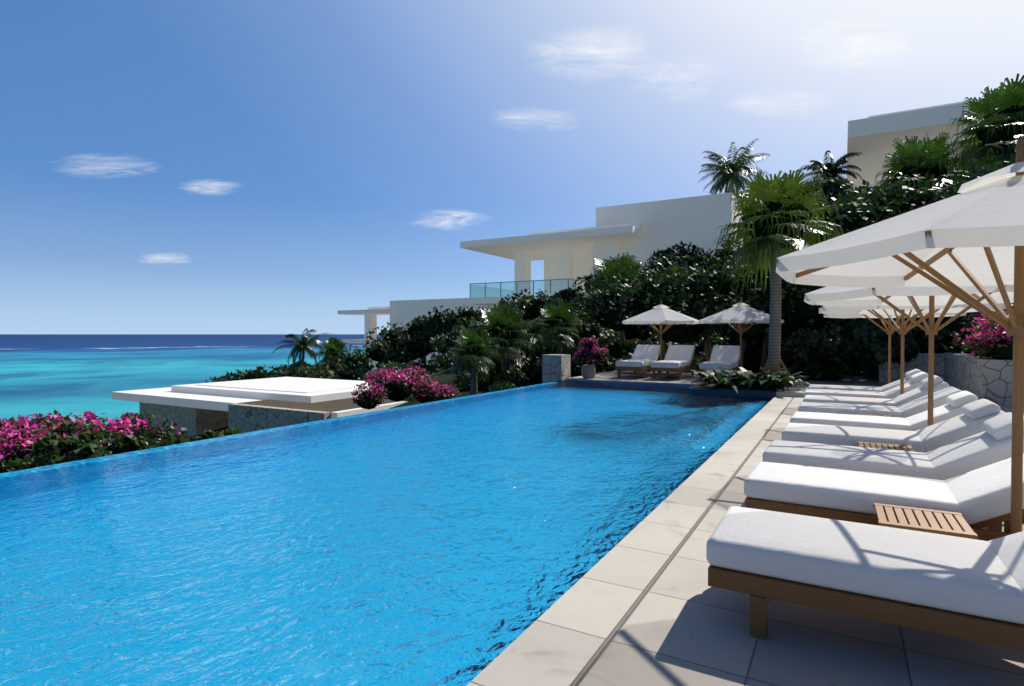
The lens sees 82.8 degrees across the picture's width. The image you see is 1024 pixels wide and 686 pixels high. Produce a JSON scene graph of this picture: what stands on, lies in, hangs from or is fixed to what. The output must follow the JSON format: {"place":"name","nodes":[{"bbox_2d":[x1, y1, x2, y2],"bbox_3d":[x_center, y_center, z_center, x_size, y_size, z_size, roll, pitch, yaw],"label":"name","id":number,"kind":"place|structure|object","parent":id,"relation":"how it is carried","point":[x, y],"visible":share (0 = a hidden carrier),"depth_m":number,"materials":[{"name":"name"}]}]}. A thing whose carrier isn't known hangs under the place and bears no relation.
{"place":"outdoors","nodes":[
{"label":"outdoors","id":0,"kind":"place"},
{"bbox_2d":[0,334,384,430],"bbox_3d":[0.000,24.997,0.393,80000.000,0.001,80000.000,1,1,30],"label":"sea water","id":1,"kind":"structure","parent":0,"point":[61,374],"depth_m":490.25,"materials":[{"name":"teal liquid"}]},
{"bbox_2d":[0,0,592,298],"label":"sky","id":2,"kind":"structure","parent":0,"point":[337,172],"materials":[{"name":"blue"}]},
{"bbox_2d":[0,0,1023,333],"bbox_3d":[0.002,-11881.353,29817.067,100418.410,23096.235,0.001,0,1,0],"label":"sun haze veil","id":3,"kind":"object","parent":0,"point":[652,112],"visible":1,"depth_m":29797.01,"materials":[{"name":"white"}]},
{"bbox_2d":[188,329,873,438],"bbox_3d":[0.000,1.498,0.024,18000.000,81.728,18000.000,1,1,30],"label":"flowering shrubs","id":4,"kind":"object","parent":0,"point":[444,377],"depth_m":26.13,"materials":[{"name":"plant"}]},
{"bbox_2d":[112,377,406,438],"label":"pavilion","id":5,"kind":"structure","parent":4,"relation":"on","point":[250,405],"depth_m":24.65,"materials":[{"name":"white paint"}]},
{"bbox_2d":[326,297,535,374],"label":"villa","id":6,"kind":"object","parent":4,"relation":"on","point":[403,312],"visible":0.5,"depth_m":77.85,"materials":[{"name":"white paint"}]},
{"bbox_2d":[0,303,1013,472],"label":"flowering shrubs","id":7,"kind":"object","parent":4,"relation":"on","point":[47,445],"visible":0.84,"depth_m":10.72,"materials":[{"name":"pink plant"}]},
{"bbox_2d":[0,105,1023,471],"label":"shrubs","id":8,"kind":"object","parent":4,"relation":"on","point":[802,313],"visible":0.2,"depth_m":22.45,"materials":[{"name":"green plant"}]},
{"bbox_2d":[460,192,743,340],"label":"villa","id":9,"kind":"object","parent":4,"relation":"on","point":[642,231],"visible":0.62,"depth_m":41.11,"materials":[{"name":"white paint"}]},
{"bbox_2d":[205,152,1015,400],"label":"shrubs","id":10,"kind":"object","parent":4,"relation":"on","point":[794,348],"visible":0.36,"depth_m":23.71,"materials":[{"name":"green plant"}]},
{"bbox_2d":[302,153,1010,395],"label":"palm trees","id":11,"kind":"object","parent":4,"relation":"on","point":[772,363],"visible":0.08,"depth_m":15.11,"materials":[{"name":"brown plant"}]},
{"bbox_2d":[272,74,1023,382],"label":"palm fronds","id":12,"kind":"object","parent":11,"relation":"attached to","point":[759,191],"visible":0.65,"depth_m":22.99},
{"bbox_2d":[846,99,1012,189],"bbox_3d":[32.748,-6.970,33.045,23.800,11.900,14.000,1,1,30],"label":"villa","id":13,"kind":"object","parent":4,"relation":"on","point":[871,139],"visible":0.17,"depth_m":32.36,"materials":[{"name":"white paint"}]},
{"bbox_2d":[577,46,626,56],"bbox_3d":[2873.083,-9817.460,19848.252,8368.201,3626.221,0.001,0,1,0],"label":"cloud","id":14,"kind":"structure","parent":0,"point":[593,50],"depth_m":19845.48,"materials":[{"name":"white"}]},
{"bbox_2d":[466,371,1023,685],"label":"pool deck paving","id":15,"kind":"structure","parent":0,"point":[642,603],"depth_m":2.92,"materials":[{"name":"stone"}]},
{"bbox_2d":[581,365,595,378],"bbox_3d":[2.586,0.966,19.653,0.480,0.450,0.480,1,1,30],"label":"planter pot","id":16,"kind":"object","parent":15,"relation":"on","point":[588,371],"visible":0.99,"depth_m":19.46,"materials":[{"name":"beige ceramic"}]},
{"bbox_2d":[615,345,659,378],"bbox_3d":[4.532,0.628,20.543,0.944,1.098,2.620,1,1,30],"label":"lounger","id":17,"kind":"object","parent":15,"relation":"on","point":[643,357],"visible":0.87,"depth_m":19.94,"materials":[{"name":"white fabric"}]},
{"bbox_2d":[622,300,699,376],"bbox_3d":[5.251,-0.167,20.479,2.511,2.690,2.511,1,1,30],"label":"umbrella","id":18,"kind":"object","parent":15,"relation":"on","point":[660,314],"visible":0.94,"depth_m":19.93,"materials":[{"name":"white fabric"}]},
{"bbox_2d":[650,345,695,379],"bbox_3d":[5.576,0.638,19.951,0.944,1.098,2.620,1,1,30],"label":"lounger","id":19,"kind":"object","parent":15,"relation":"on","point":[677,358],"visible":1,"depth_m":19.80,"materials":[{"name":"white fabric"}]},
{"bbox_2d":[699,345,739,380],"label":"lounger","id":20,"kind":"object","parent":15,"relation":"on","point":[726,357],"visible":0.83,"depth_m":19.48,"materials":[{"name":"white fabric"}]},
{"bbox_2d":[699,298,783,369],"bbox_3d":[7.555,-0.146,19.170,2.511,2.690,2.511,1,1,30],"label":"umbrella","id":21,"kind":"object","parent":15,"relation":"on","point":[740,313],"visible":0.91,"depth_m":18.64,"materials":[{"name":"white fabric"}]},
{"bbox_2d":[542,353,1012,405],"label":"stone walls and planters","id":22,"kind":"structure","parent":15,"relation":"on","point":[985,378],"depth_m":14.62,"materials":[{"name":"grey stone"}]},
{"bbox_2d":[706,506,1023,650],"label":"sun lounger","id":23,"kind":"object","parent":15,"relation":"on","point":[964,588],"visible":1,"depth_m":2.74,"materials":[{"name":"white fabric"}]},
{"bbox_2d":[808,369,921,391],"bbox_3d":[6.938,0.904,11.376,2.015,0.835,0.726,1,1,29],"label":"sun lounger","id":24,"kind":"object","parent":15,"relation":"on","point":[908,374],"visible":0.24,"depth_m":11.18,"materials":[{"name":"white fabric"}]},
{"bbox_2d":[804,372,927,398],"bbox_3d":[6.358,0.915,10.380,2.015,0.844,0.726,1,1,29],"label":"sun lounger","id":25,"kind":"object","parent":15,"relation":"on","point":[915,381],"visible":0.36,"depth_m":10.14,"materials":[{"name":"white fabric"}]},
{"bbox_2d":[856,413,895,416],"bbox_3d":[4.843,1.179,7.734,0.460,0.400,0.460,1,1,31],"label":"side table","id":26,"kind":"object","parent":15,"relation":"on","point":[876,415],"visible":0.16,"depth_m":7.84,"materials":[{"name":"brown wood"}]},
{"bbox_2d":[803,375,949,405],"bbox_3d":[5.783,0.923,9.269,2.015,0.862,0.726,1,1,29],"label":"sun lounger","id":27,"kind":"object","parent":15,"relation":"on","point":[921,391],"visible":0.38,"depth_m":9.03,"materials":[{"name":"white fabric"}]},
{"bbox_2d":[798,386,960,417],"bbox_3d":[5.216,0.987,8.276,2.015,0.767,0.726,1,1,29],"label":"sun lounger","id":28,"kind":"object","parent":15,"relation":"on","point":[913,407],"visible":0.3,"depth_m":8.08,"materials":[{"name":"white fabric"}]},
{"bbox_2d":[744,453,1023,540],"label":"sun lounger","id":29,"kind":"object","parent":15,"relation":"on","point":[978,498],"visible":0.83,"depth_m":3.95,"materials":[{"name":"white fabric"}]},
{"bbox_2d":[790,391,977,430],"bbox_3d":[4.556,0.972,7.134,2.015,0.832,0.726,1,1,30],"label":"sun lounger","id":30,"kind":"object","parent":15,"relation":"on","point":[956,402],"visible":0.41,"depth_m":6.92,"materials":[{"name":"white fabric"}]},
{"bbox_2d":[857,441,914,451],"bbox_3d":[3.630,1.212,5.640,0.460,0.400,0.460,0,1,28],"label":"side table","id":31,"kind":"object","parent":15,"relation":"on","point":[887,446],"visible":0.34,"depth_m":5.69,"materials":[{"name":"brown wood"}]},
{"bbox_2d":[763,412,1023,531],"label":"sun lounger","id":32,"kind":"object","parent":15,"relation":"on","point":[991,443],"visible":0.61,"depth_m":4.78,"materials":[{"name":"white fabric"}]},
{"bbox_2d":[782,399,1005,452],"bbox_3d":[3.987,0.981,6.139,2.015,0.845,0.726,1,1,30],"label":"sun lounger","id":33,"kind":"object","parent":15,"relation":"on","point":[971,419],"visible":0.6,"depth_m":5.92,"materials":[{"name":"white fabric"}]},
{"bbox_2d":[824,312,965,383],"bbox_3d":[7.919,-0.001,12.179,2.418,2.620,2.418,1,1,30],"label":"umbrella","id":34,"kind":"object","parent":15,"relation":"on","point":[889,330],"visible":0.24,"depth_m":12.17,"materials":[{"name":"white fabric"}]},
{"bbox_2d":[776,135,1023,534],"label":"umbrella","id":35,"kind":"object","parent":15,"relation":"on","point":[972,234],"visible":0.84,"depth_m":3.29,"materials":[{"name":"white fabric"}]},
{"bbox_2d":[804,284,1013,425],"bbox_3d":[4.640,0.089,6.429,2.418,2.620,2.418,1,1,34],"label":"umbrella","id":36,"kind":"object","parent":15,"relation":"on","point":[915,297],"visible":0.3,"depth_m":6.41,"materials":[{"name":"white fabric"}]},
{"bbox_2d":[819,303,1005,394],"bbox_3d":[6.447,0.039,9.589,2.418,2.620,2.418,0,1,25],"label":"umbrella","id":37,"kind":"object","parent":15,"relation":"on","point":[902,329],"visible":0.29,"depth_m":9.57,"materials":[{"name":"white fabric"}]},
{"bbox_2d":[873,503,977,538],"bbox_3d":[2.450,1.246,3.482,0.460,0.400,0.460,0,1,29],"label":"side table","id":38,"kind":"object","parent":15,"relation":"on","point":[956,524],"visible":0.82,"depth_m":3.43,"materials":[{"name":"brown wood"}]},
{"bbox_2d":[846,36,893,54],"bbox_3d":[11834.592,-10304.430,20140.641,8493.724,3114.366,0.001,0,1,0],"label":"cloud","id":39,"kind":"structure","parent":0,"point":[856,41],"depth_m":20139.92,"materials":[{"name":"white"}]},
{"bbox_3d":[-1.567,2.712,7.144,7.600,2.553,25.400,1,1,30],"label":"pool basin","id":40,"kind":"object","parent":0,"visible":0},
{"bbox_2d":[0,380,773,685],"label":"pool water","id":41,"kind":"structure","parent":40,"relation":"in","point":[462,541],"depth_m":4.42,"materials":[{"name":"blue liquid"}]}
]}

